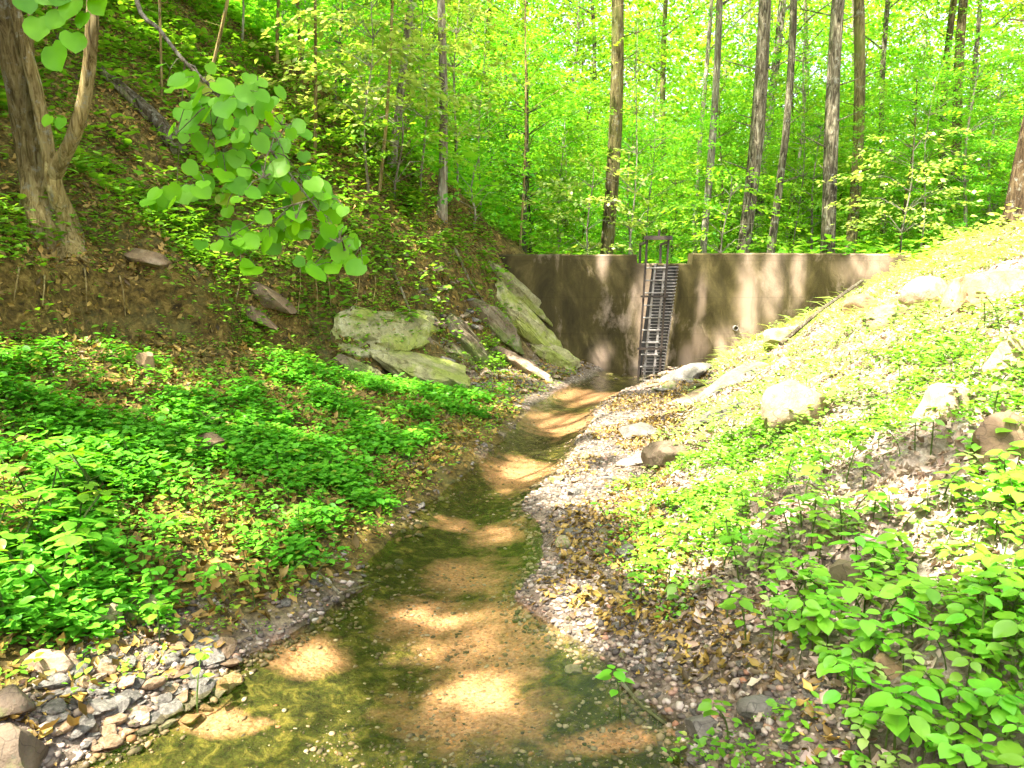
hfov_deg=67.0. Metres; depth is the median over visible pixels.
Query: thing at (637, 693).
cobble
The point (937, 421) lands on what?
weed
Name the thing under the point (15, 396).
herb
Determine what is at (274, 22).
leafy sapling
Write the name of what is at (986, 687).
seedling
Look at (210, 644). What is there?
cobble
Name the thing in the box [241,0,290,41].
leafy sapling
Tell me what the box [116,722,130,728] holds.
cobble
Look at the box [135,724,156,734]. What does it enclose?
cobble
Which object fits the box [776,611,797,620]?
seedling
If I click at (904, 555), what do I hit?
seedling
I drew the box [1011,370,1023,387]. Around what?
weed
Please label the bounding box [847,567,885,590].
seedling
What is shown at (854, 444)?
seedling
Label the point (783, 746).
cobble
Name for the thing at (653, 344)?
trash rack
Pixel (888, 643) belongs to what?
seedling
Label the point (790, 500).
seedling
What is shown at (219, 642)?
cobble
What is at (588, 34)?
understory tree
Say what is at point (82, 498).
seedling
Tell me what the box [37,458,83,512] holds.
seedling
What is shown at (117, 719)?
cobble
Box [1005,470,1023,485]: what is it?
seedling
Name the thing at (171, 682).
cobble
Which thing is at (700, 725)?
stone
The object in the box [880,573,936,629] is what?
seedling
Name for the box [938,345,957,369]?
weed
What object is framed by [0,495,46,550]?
seedling
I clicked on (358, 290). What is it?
root
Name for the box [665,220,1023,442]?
grass
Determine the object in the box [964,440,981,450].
seedling
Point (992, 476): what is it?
seedling
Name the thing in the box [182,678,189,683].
cobble
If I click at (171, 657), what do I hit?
cobble
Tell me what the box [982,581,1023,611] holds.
seedling
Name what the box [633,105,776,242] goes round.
understory tree
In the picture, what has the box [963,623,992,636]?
seedling
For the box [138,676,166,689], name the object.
cobble
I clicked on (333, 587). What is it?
stick
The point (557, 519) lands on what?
cobble
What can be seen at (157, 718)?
cobble
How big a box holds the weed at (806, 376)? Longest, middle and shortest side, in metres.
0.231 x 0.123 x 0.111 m
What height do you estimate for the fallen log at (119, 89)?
0.685 m
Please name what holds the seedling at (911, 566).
on the ground at (322, 686)
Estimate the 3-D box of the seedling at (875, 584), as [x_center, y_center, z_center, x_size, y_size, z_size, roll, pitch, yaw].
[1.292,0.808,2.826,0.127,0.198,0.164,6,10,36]
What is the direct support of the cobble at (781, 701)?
on the ground at (322, 686)
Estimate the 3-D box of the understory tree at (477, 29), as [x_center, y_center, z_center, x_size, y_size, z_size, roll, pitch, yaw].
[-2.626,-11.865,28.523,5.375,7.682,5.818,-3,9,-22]
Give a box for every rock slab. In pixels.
[330,306,439,357]
[331,354,387,379]
[369,349,470,388]
[401,316,474,363]
[445,314,493,369]
[468,299,523,354]
[488,261,552,326]
[495,277,562,347]
[496,346,552,382]
[530,343,580,369]
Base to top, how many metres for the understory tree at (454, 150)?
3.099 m
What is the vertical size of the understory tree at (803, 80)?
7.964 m
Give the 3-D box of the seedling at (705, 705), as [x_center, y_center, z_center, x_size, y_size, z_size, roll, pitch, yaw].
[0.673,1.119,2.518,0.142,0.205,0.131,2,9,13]
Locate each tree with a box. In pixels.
[0,0,368,281]
[229,0,375,55]
[251,0,395,76]
[253,1,336,45]
[260,0,424,73]
[279,0,396,94]
[287,0,448,116]
[291,0,403,93]
[326,4,451,105]
[330,1,490,109]
[344,0,481,153]
[359,0,501,152]
[359,0,517,150]
[369,0,450,167]
[373,0,534,143]
[385,0,507,138]
[395,0,553,183]
[400,1,437,146]
[411,53,516,186]
[416,0,447,222]
[416,0,570,204]
[417,29,550,180]
[418,15,602,221]
[423,44,560,207]
[425,0,529,129]
[448,33,612,252]
[450,89,553,182]
[459,18,564,171]
[459,72,576,216]
[472,35,560,139]
[476,0,608,224]
[477,77,647,244]
[479,138,580,252]
[491,96,641,254]
[495,0,600,98]
[509,0,654,230]
[510,0,667,250]
[511,116,619,227]
[515,67,660,254]
[529,0,644,128]
[529,13,713,252]
[536,87,667,249]
[554,0,750,242]
[555,114,660,249]
[568,166,672,260]
[570,122,707,263]
[570,153,655,248]
[576,102,719,262]
[585,5,700,119]
[590,0,732,254]
[600,0,667,253]
[605,0,814,252]
[617,155,732,263]
[618,0,808,252]
[622,126,743,252]
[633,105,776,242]
[637,25,819,229]
[647,66,791,262]
[653,94,810,252]
[654,148,733,248]
[667,86,822,252]
[670,46,869,242]
[671,0,847,199]
[681,78,871,248]
[685,0,916,248]
[687,0,831,252]
[687,138,810,252]
[690,114,850,247]
[697,0,879,214]
[712,0,824,95]
[715,0,878,242]
[716,48,866,248]
[721,0,815,252]
[746,0,941,211]
[753,105,884,252]
[764,25,992,249]
[764,78,938,248]
[766,0,814,252]
[769,98,917,244]
[770,0,940,85]
[770,78,920,249]
[771,70,947,241]
[772,0,914,128]
[796,0,876,252]
[798,0,1023,246]
[815,0,967,253]
[836,59,998,249]
[838,123,972,247]
[839,52,1013,241]
[840,0,904,252]
[840,0,1023,244]
[846,0,1023,196]
[857,122,1005,253]
[861,17,1023,251]
[865,0,1023,239]
[878,68,1007,234]
[879,139,1009,249]
[894,49,1023,248]
[898,71,1022,224]
[910,20,1023,228]
[915,110,1022,236]
[918,86,1023,240]
[968,78,1021,223]
[972,79,1023,217]
[973,0,1023,213]
[998,18,1023,233]
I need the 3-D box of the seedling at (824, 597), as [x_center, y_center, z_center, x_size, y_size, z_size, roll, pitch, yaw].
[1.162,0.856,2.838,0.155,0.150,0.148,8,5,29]
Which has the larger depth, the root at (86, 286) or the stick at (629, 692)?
the root at (86, 286)
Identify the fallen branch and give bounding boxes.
[384,256,410,311]
[454,248,483,301]
[688,355,771,389]
[778,279,863,345]
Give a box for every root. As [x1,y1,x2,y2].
[13,267,20,300]
[42,274,45,303]
[84,268,86,310]
[119,275,125,315]
[234,276,239,307]
[297,268,300,313]
[355,275,359,308]
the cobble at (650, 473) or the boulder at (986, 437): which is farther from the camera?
the cobble at (650, 473)
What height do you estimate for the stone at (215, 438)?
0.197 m
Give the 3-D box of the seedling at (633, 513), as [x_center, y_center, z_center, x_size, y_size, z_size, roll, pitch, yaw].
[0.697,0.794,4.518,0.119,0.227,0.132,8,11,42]
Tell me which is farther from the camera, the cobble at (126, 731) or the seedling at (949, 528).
the seedling at (949, 528)
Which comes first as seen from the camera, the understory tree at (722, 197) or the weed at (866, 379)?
the weed at (866, 379)
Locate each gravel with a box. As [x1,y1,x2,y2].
[0,358,972,767]
[118,417,688,767]
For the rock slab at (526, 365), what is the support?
on the ground at (322, 686)
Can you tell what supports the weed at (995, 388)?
on the ground at (322, 686)
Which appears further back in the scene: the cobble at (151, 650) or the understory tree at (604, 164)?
the understory tree at (604, 164)
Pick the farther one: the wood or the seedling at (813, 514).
the wood
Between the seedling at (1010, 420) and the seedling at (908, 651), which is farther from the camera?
the seedling at (1010, 420)
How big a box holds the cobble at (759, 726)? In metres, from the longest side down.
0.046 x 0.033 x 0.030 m
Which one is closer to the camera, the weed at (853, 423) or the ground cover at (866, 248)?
the weed at (853, 423)
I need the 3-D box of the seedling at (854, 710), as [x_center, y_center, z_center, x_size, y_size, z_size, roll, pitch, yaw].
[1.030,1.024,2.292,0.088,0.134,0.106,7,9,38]
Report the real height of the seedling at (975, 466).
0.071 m
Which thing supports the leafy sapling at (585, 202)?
on the ground at (322, 686)
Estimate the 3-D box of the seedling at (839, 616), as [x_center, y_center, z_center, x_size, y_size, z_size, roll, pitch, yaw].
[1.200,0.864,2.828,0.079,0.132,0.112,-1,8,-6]
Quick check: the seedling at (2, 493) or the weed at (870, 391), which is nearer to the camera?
the seedling at (2, 493)
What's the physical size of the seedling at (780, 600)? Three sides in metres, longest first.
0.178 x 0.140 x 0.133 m
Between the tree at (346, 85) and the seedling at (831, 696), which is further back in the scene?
the tree at (346, 85)
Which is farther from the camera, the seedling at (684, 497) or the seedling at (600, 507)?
the seedling at (600, 507)
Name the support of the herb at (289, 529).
on the ground at (322, 686)
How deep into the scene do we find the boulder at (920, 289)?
7.45 m
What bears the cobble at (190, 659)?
on the ground at (322, 686)
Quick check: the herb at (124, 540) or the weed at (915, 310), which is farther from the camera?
the weed at (915, 310)
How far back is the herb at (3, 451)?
4.00 m
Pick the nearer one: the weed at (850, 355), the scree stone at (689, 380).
the weed at (850, 355)
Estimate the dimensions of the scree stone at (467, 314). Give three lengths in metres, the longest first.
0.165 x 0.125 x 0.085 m
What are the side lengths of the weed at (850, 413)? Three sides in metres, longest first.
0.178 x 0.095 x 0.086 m
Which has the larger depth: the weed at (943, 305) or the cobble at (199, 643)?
the weed at (943, 305)
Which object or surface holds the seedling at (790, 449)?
on the ground at (322, 686)
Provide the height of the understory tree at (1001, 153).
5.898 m
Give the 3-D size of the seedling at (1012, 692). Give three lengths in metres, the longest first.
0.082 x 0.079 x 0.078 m
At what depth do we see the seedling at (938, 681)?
2.27 m
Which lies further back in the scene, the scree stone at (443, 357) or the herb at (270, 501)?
the scree stone at (443, 357)
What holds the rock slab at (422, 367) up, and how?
on the ground at (322, 686)
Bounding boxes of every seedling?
[0,463,43,510]
[0,488,69,563]
[0,490,8,495]
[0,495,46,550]
[0,497,30,534]
[0,533,35,582]
[0,549,23,628]
[4,493,51,538]
[5,491,73,554]
[8,559,60,589]
[25,442,90,503]
[31,462,75,527]
[32,513,84,556]
[33,435,107,503]
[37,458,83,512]
[42,532,92,576]
[44,530,96,572]
[54,450,113,507]
[56,518,115,566]
[56,555,91,586]
[57,489,127,568]
[63,481,99,516]
[71,519,105,543]
[139,600,170,644]
[180,646,214,713]
[204,563,235,595]
[235,570,262,607]
[590,502,608,521]
[594,665,634,718]
[619,502,644,531]
[624,551,644,578]
[627,572,648,597]
[638,558,665,587]
[639,521,656,542]
[639,543,659,577]
[654,555,682,584]
[656,486,673,513]
[670,528,700,559]
[678,491,695,506]
[692,503,704,519]
[697,699,741,739]
[706,519,721,544]
[708,508,745,548]
[714,532,745,579]
[717,581,746,618]
[717,594,762,644]
[720,531,757,571]
[726,501,745,526]
[729,487,752,514]
[744,497,775,547]
[748,527,781,570]
[756,581,788,624]
[756,616,796,660]
[758,558,785,583]
[760,594,786,634]
[767,505,797,548]
[767,566,812,605]
[769,594,799,634]
[770,595,828,644]
[774,467,799,496]
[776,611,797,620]
[778,447,810,483]
[778,557,831,598]
[781,494,813,534]
[782,617,823,649]
[782,626,811,644]
[783,569,830,597]
[787,635,813,664]
[793,575,831,609]
[793,613,830,635]
[794,554,820,588]
[795,463,830,503]
[799,599,838,636]
[800,471,834,508]
[800,510,832,551]
[801,492,825,523]
[805,533,831,562]
[805,614,848,647]
[806,565,827,582]
[807,574,837,590]
[809,453,833,477]
[809,564,828,572]
[809,589,836,599]
[813,646,853,663]
[814,594,850,611]
[814,640,840,653]
[816,650,861,686]
[822,659,889,720]
[824,581,872,619]
[824,585,837,598]
[826,496,858,546]
[828,532,882,562]
[829,599,852,633]
[834,619,881,645]
[835,438,871,483]
[835,644,872,666]
[838,578,896,612]
[839,672,861,699]
[841,612,892,660]
[841,702,876,741]
[841,750,871,767]
[844,490,878,529]
[844,577,885,617]
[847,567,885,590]
[848,637,876,657]
[850,657,883,694]
[850,716,881,759]
[851,461,879,489]
[851,543,893,573]
[851,627,891,659]
[855,756,872,767]
[857,560,889,572]
[860,661,905,686]
[860,705,913,749]
[861,686,934,759]
[863,492,888,521]
[863,577,898,606]
[865,587,926,632]
[866,556,905,569]
[870,629,890,643]
[870,675,940,733]
[872,754,893,767]
[873,486,902,524]
[875,636,908,655]
[876,528,912,562]
[876,551,897,569]
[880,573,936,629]
[880,750,912,767]
[881,701,937,755]
[882,605,900,619]
[883,609,923,660]
[884,570,916,595]
[886,633,916,671]
[887,548,908,573]
[888,503,932,531]
[895,560,916,573]
[896,575,913,588]
[897,604,931,643]
[898,547,924,570]
[898,647,928,678]
[900,665,945,704]
[903,585,924,601]
[907,696,932,718]
[908,518,930,526]
[908,725,958,759]
[908,737,937,764]
[912,577,947,611]
[913,584,971,634]
[913,622,958,669]
[916,482,938,517]
[917,762,954,767]
[920,576,966,594]
[921,530,937,550]
[922,589,954,623]
[922,628,948,651]
[923,541,960,561]
[925,733,972,767]
[926,542,951,565]
[926,583,964,603]
[927,717,953,725]
[928,479,972,513]
[928,520,949,531]
[929,517,967,551]
[930,681,982,742]
[933,464,981,504]
[933,712,982,767]
[933,724,946,731]
[934,603,989,650]
[935,549,969,577]
[935,567,949,575]
[937,481,964,508]
[937,580,971,602]
[937,592,988,636]
[938,709,963,719]
[941,562,983,594]
[943,476,966,485]
[944,651,990,686]
[945,508,977,530]
[945,586,1021,640]
[949,540,976,556]
[949,743,997,767]
[952,514,998,552]
[952,530,981,549]
[952,540,995,568]
[953,450,1001,481]
[954,502,971,513]
[955,478,1012,528]
[955,491,975,507]
[955,553,1007,579]
[957,576,991,599]
[958,571,986,600]
[960,612,987,629]
[962,576,1006,619]
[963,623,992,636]
[963,687,987,721]
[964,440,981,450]
[964,565,1020,595]
[965,492,986,502]
[966,464,985,473]
[966,678,1023,732]
[967,647,1007,672]
[968,639,1016,674]
[968,656,999,668]
[969,673,993,678]
[969,688,1023,739]
[970,468,1020,505]
[970,552,990,578]
[970,747,997,767]
[971,712,1000,741]
[973,507,988,526]
[978,511,1013,541]
[978,620,1023,655]
[981,515,1010,549]
[981,574,1023,610]
[982,449,1023,472]
[982,487,1023,532]
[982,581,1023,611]
[983,715,1023,741]
[984,463,1006,483]
[984,485,1009,510]
[986,611,1023,678]
[988,752,1023,767]
[989,456,1003,462]
[990,554,1023,613]
[992,475,1023,510]
[992,704,1019,738]
[992,740,1023,767]
[993,584,1023,602]
[995,418,1023,440]
[995,732,1021,744]
[998,517,1023,553]
[1000,596,1023,612]
[1000,641,1023,679]
[1001,526,1023,559]
[1001,569,1023,588]
[1002,684,1022,694]
[1005,441,1023,450]
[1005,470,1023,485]
[1007,714,1023,722]
[1008,482,1023,495]
[1012,549,1023,579]
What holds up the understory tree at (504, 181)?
on the ground at (322, 686)
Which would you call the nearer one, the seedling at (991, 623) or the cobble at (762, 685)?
the seedling at (991, 623)
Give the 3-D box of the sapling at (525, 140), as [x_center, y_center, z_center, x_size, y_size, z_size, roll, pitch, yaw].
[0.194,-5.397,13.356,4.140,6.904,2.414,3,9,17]
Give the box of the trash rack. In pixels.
[637,229,677,380]
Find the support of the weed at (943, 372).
on the ground at (322, 686)
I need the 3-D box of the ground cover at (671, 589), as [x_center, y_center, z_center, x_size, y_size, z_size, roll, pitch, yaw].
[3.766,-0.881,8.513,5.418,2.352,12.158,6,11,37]
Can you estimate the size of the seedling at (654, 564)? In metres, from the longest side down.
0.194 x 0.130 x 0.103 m
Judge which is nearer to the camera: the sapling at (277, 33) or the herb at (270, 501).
the herb at (270, 501)
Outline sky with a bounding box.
[397,0,1023,228]
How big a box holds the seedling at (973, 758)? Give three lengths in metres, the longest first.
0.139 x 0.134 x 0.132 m
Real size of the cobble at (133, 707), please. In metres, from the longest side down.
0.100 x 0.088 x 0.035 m
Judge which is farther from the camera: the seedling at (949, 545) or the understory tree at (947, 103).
the understory tree at (947, 103)
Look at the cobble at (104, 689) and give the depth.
2.89 m
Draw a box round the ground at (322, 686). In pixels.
[0,0,1023,767]
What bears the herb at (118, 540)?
on the ground at (322, 686)
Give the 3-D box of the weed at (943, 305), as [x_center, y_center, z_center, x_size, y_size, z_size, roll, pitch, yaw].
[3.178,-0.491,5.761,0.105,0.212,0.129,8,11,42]
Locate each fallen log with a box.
[97,65,148,121]
[108,75,189,156]
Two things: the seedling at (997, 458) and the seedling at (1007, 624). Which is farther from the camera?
the seedling at (997, 458)
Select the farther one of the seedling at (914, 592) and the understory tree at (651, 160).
the understory tree at (651, 160)
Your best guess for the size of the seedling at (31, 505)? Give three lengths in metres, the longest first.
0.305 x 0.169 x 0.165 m
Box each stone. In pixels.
[0,684,36,718]
[0,722,48,767]
[22,649,73,673]
[89,603,122,627]
[122,593,164,623]
[124,248,172,268]
[136,352,154,372]
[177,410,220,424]
[190,432,226,457]
[246,305,277,329]
[250,281,296,313]
[433,266,443,271]
[440,321,447,327]
[440,356,455,361]
[464,312,470,317]
[466,309,473,313]
[471,324,478,329]
[524,386,535,390]
[564,664,581,674]
[643,383,659,388]
[652,387,667,390]
[662,381,676,388]
[684,714,717,738]
[685,378,695,383]
[736,694,772,719]
[807,531,839,551]
[829,559,881,587]
[871,652,904,680]
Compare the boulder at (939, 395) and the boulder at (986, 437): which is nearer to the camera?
the boulder at (986, 437)
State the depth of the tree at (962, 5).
19.20 m
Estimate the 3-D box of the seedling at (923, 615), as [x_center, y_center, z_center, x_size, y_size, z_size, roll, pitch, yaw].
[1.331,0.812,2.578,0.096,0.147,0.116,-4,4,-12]
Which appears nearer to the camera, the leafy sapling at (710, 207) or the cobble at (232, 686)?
the cobble at (232, 686)
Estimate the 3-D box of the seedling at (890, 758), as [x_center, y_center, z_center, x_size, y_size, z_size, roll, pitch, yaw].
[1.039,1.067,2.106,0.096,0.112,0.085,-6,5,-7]
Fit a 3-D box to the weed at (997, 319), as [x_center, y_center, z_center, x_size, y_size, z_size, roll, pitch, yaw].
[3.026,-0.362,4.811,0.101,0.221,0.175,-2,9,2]
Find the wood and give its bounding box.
[420,0,1023,251]
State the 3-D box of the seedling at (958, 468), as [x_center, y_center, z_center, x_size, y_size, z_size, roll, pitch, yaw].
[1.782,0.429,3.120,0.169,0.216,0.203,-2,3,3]
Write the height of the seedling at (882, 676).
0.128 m
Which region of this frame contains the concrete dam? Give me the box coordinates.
[498,253,909,375]
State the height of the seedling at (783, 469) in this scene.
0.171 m
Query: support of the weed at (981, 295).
on the ground at (322, 686)
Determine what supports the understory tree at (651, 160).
on the ground at (322, 686)
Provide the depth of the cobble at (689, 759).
2.59 m
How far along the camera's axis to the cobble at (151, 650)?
3.18 m
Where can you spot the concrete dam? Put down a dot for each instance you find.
(590, 306)
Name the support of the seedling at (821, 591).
on the ground at (322, 686)
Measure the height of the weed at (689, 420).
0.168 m
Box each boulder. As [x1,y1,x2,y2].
[616,453,642,466]
[618,422,660,437]
[641,440,687,466]
[659,362,711,382]
[667,386,706,404]
[691,401,746,424]
[697,362,766,400]
[761,379,835,434]
[763,325,805,350]
[842,294,879,315]
[855,304,910,331]
[898,275,948,310]
[912,383,982,421]
[941,268,1023,312]
[968,412,1023,474]
[981,338,1023,375]
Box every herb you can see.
[0,399,15,432]
[0,450,11,484]
[0,465,8,491]
[1,390,27,412]
[3,549,36,572]
[8,462,25,490]
[12,475,33,505]
[16,425,44,445]
[16,523,42,541]
[26,504,62,528]
[33,365,44,384]
[36,418,56,438]
[40,551,53,565]
[51,491,67,520]
[54,401,75,422]
[59,417,71,428]
[67,359,85,379]
[84,375,97,398]
[90,560,114,579]
[98,387,114,408]
[103,574,125,597]
[107,357,131,381]
[107,569,122,586]
[109,495,125,511]
[110,536,142,566]
[111,451,131,471]
[112,538,128,560]
[114,475,131,502]
[115,436,135,462]
[125,407,151,424]
[129,455,151,470]
[130,391,158,405]
[136,545,154,572]
[138,431,157,449]
[141,405,155,421]
[141,568,161,592]
[143,513,160,540]
[144,521,173,565]
[148,545,194,572]
[160,476,179,499]
[179,520,204,551]
[188,410,202,422]
[189,479,205,512]
[191,473,220,501]
[195,574,210,596]
[204,489,218,512]
[223,497,235,523]
[235,548,252,573]
[236,493,254,519]
[238,527,262,550]
[252,519,268,555]
[252,563,265,587]
[255,506,289,532]
[256,536,276,564]
[265,488,282,514]
[265,500,274,512]
[270,448,285,468]
[281,484,293,503]
[283,528,293,536]
[286,549,319,578]
[287,504,306,530]
[295,514,309,541]
[302,496,315,506]
[310,506,331,532]
[315,489,328,505]
[316,546,350,575]
[320,447,343,466]
[326,506,343,526]
[364,516,379,531]
[384,499,394,517]
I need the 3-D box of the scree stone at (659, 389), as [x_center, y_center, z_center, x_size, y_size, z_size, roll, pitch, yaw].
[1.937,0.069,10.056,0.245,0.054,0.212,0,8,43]
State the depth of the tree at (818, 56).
43.62 m
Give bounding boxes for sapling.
[123,0,162,94]
[203,0,229,75]
[225,0,381,66]
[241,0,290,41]
[245,0,431,111]
[249,0,487,191]
[255,0,358,154]
[257,0,279,68]
[283,47,493,202]
[296,0,312,82]
[310,0,535,191]
[346,0,404,192]
[352,0,553,183]
[389,0,583,207]
[398,139,544,229]
[450,54,657,250]
[463,0,633,247]
[515,146,667,254]
[545,0,711,254]
[553,100,740,262]
[641,163,811,263]
[724,63,865,249]
[815,127,983,254]
[838,52,1023,252]
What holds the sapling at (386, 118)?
on the ground at (322, 686)
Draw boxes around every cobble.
[33,672,71,689]
[38,698,65,714]
[39,710,68,723]
[44,741,53,746]
[51,686,65,691]
[52,689,64,696]
[52,720,74,736]
[52,723,59,729]
[61,686,86,696]
[66,645,78,652]
[66,653,78,662]
[66,699,78,709]
[68,713,95,740]
[69,663,87,674]
[70,678,79,685]
[73,675,89,688]
[79,658,93,673]
[80,741,91,749]
[81,699,94,713]
[86,681,103,695]
[86,731,101,737]
[88,698,117,711]
[88,723,98,732]
[89,650,104,655]
[89,673,106,685]
[90,741,103,751]
[92,711,107,717]
[93,655,109,672]
[93,684,115,694]
[94,663,117,676]
[97,692,113,698]
[97,733,123,750]
[99,724,116,736]
[100,658,111,663]
[101,713,127,725]
[104,693,130,715]
[111,652,124,656]
[115,675,134,689]
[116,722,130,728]
[117,655,135,670]
[117,728,135,735]
[120,688,142,703]
[125,674,144,689]
[125,702,152,713]
[125,718,139,726]
[131,710,149,724]
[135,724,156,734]
[137,699,147,704]
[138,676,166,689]
[138,711,164,727]
[141,645,157,656]
[147,648,154,653]
[150,654,160,662]
[151,696,158,703]
[153,692,172,705]
[155,718,175,729]
[157,700,183,719]
[158,652,180,666]
[161,683,178,693]
[163,644,186,655]
[166,641,188,646]
[167,672,173,679]
[168,680,182,690]
[170,664,193,679]
[170,698,179,702]
[172,688,182,695]
[173,690,187,702]
[176,648,190,657]
[179,653,198,665]
[179,714,201,724]
[181,700,200,712]
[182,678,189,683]
[184,671,204,678]
[187,671,210,688]
[191,636,219,650]
[191,638,205,645]
[191,678,215,699]
[195,714,205,723]
[200,660,212,665]
[200,704,213,710]
[205,647,224,665]
[210,687,225,697]
[215,677,228,693]
[216,637,225,645]
[219,658,239,666]
[220,637,237,658]
[223,673,242,685]
[224,683,235,693]
[236,677,241,684]
[261,592,271,600]
[280,598,290,606]
[294,584,305,591]
[308,578,316,585]
[385,562,393,567]
[394,559,402,564]
[414,533,423,536]
[418,502,424,507]
[421,520,428,527]
[549,476,563,483]
[554,518,568,522]
[554,535,571,548]
[556,469,565,473]
[562,528,581,537]
[568,488,581,495]
[569,612,576,620]
[577,543,584,548]
[579,559,595,566]
[582,453,589,458]
[592,547,608,554]
[599,528,610,534]
[604,476,616,480]
[611,622,623,630]
[614,544,633,557]
[616,548,632,559]
[619,652,625,658]
[626,612,639,619]
[630,690,641,698]
[631,664,644,672]
[633,706,641,712]
[646,468,656,476]
[654,692,661,697]
[656,652,665,659]
[664,640,676,648]
[675,730,681,737]
[687,754,695,765]
[689,708,697,715]
[707,646,715,653]
[713,732,722,738]
[730,742,740,750]
[736,660,742,667]
[738,739,749,746]
[744,662,755,668]
[752,722,762,732]
[755,681,769,692]
[777,698,789,706]
[777,741,787,749]
[788,754,796,761]
[802,689,813,699]
[814,702,826,707]
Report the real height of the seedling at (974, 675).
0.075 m
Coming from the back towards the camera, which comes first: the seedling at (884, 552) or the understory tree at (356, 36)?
the understory tree at (356, 36)
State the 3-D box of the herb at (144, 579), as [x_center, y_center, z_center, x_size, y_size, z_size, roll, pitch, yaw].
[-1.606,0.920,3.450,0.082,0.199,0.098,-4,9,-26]
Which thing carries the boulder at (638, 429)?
on the ground at (322, 686)
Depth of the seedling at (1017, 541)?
2.71 m
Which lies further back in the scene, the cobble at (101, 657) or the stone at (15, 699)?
the cobble at (101, 657)
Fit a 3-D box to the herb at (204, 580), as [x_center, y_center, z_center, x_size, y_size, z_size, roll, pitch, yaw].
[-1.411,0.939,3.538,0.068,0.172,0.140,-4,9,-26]
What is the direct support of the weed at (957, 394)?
on the ground at (322, 686)
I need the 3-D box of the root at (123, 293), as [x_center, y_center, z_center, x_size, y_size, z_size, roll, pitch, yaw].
[-3.567,-0.808,7.079,0.018,0.373,0.097,-7,11,-40]
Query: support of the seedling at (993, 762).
on the ground at (322, 686)
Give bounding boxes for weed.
[687,419,697,432]
[725,414,742,445]
[734,415,754,437]
[774,435,791,446]
[796,374,814,386]
[817,443,842,461]
[826,440,844,463]
[834,393,856,410]
[841,404,857,422]
[843,417,861,440]
[844,350,856,367]
[845,377,874,404]
[852,399,882,425]
[859,383,883,404]
[863,400,879,419]
[874,426,886,447]
[877,427,903,456]
[884,408,895,421]
[888,307,902,324]
[892,361,905,382]
[899,417,926,450]
[905,305,923,324]
[905,314,932,333]
[915,374,937,387]
[920,417,944,454]
[927,338,956,366]
[931,304,946,322]
[936,367,949,382]
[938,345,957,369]
[946,386,968,402]
[950,325,965,342]
[965,360,980,384]
[970,322,984,335]
[973,304,1005,328]
[976,294,1005,326]
[976,301,995,327]
[976,384,1011,413]
[987,308,1004,338]
[989,333,1014,346]
[992,361,1023,385]
[1009,351,1023,377]
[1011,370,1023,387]
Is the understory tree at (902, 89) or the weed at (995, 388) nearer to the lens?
the weed at (995, 388)
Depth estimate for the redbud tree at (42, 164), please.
3.64 m
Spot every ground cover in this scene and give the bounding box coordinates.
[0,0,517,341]
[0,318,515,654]
[211,0,986,263]
[592,291,1023,767]
[640,215,1023,599]
[865,204,1023,283]
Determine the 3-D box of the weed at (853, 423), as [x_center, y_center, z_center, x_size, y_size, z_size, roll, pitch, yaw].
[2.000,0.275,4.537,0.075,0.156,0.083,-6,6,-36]
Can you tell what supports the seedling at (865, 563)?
on the ground at (322, 686)
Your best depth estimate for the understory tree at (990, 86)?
25.50 m
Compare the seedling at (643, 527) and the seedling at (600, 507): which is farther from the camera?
the seedling at (600, 507)
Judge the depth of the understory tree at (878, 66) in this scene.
25.89 m
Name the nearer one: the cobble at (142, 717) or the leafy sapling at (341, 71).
the cobble at (142, 717)
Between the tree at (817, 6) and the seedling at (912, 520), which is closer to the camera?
the seedling at (912, 520)
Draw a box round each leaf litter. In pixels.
[0,0,483,376]
[0,264,593,765]
[515,359,876,767]
[612,225,1023,767]
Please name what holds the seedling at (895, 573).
on the ground at (322, 686)
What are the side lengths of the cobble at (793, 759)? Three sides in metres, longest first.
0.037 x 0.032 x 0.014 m
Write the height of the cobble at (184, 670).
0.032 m
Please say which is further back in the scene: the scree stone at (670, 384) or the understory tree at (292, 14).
the understory tree at (292, 14)
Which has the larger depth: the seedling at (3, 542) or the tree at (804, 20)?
the tree at (804, 20)
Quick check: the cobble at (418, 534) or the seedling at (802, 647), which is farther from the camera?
the cobble at (418, 534)
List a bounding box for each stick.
[214,601,255,634]
[304,559,369,594]
[620,682,664,723]
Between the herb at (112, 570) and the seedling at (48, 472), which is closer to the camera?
the herb at (112, 570)
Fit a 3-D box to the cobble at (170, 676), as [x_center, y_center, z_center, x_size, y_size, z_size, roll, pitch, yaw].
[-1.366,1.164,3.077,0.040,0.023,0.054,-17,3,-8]
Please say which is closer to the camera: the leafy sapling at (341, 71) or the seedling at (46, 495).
the seedling at (46, 495)
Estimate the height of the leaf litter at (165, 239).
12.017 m
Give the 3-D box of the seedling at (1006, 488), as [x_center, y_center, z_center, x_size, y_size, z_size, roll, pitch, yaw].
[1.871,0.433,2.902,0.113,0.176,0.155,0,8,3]
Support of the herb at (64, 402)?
on the ground at (322, 686)
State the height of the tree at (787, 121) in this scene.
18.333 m
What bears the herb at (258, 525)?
on the ground at (322, 686)
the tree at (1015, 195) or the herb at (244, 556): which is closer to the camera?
the herb at (244, 556)
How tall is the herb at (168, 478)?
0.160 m
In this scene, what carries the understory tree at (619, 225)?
on the ground at (322, 686)
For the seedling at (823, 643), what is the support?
on the ground at (322, 686)
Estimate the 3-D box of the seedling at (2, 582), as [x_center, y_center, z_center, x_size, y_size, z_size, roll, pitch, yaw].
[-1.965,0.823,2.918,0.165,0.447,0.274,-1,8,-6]
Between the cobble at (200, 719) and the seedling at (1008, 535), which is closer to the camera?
the seedling at (1008, 535)
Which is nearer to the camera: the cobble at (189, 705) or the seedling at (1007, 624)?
the seedling at (1007, 624)
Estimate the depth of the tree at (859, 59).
17.26 m
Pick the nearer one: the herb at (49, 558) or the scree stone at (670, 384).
the herb at (49, 558)

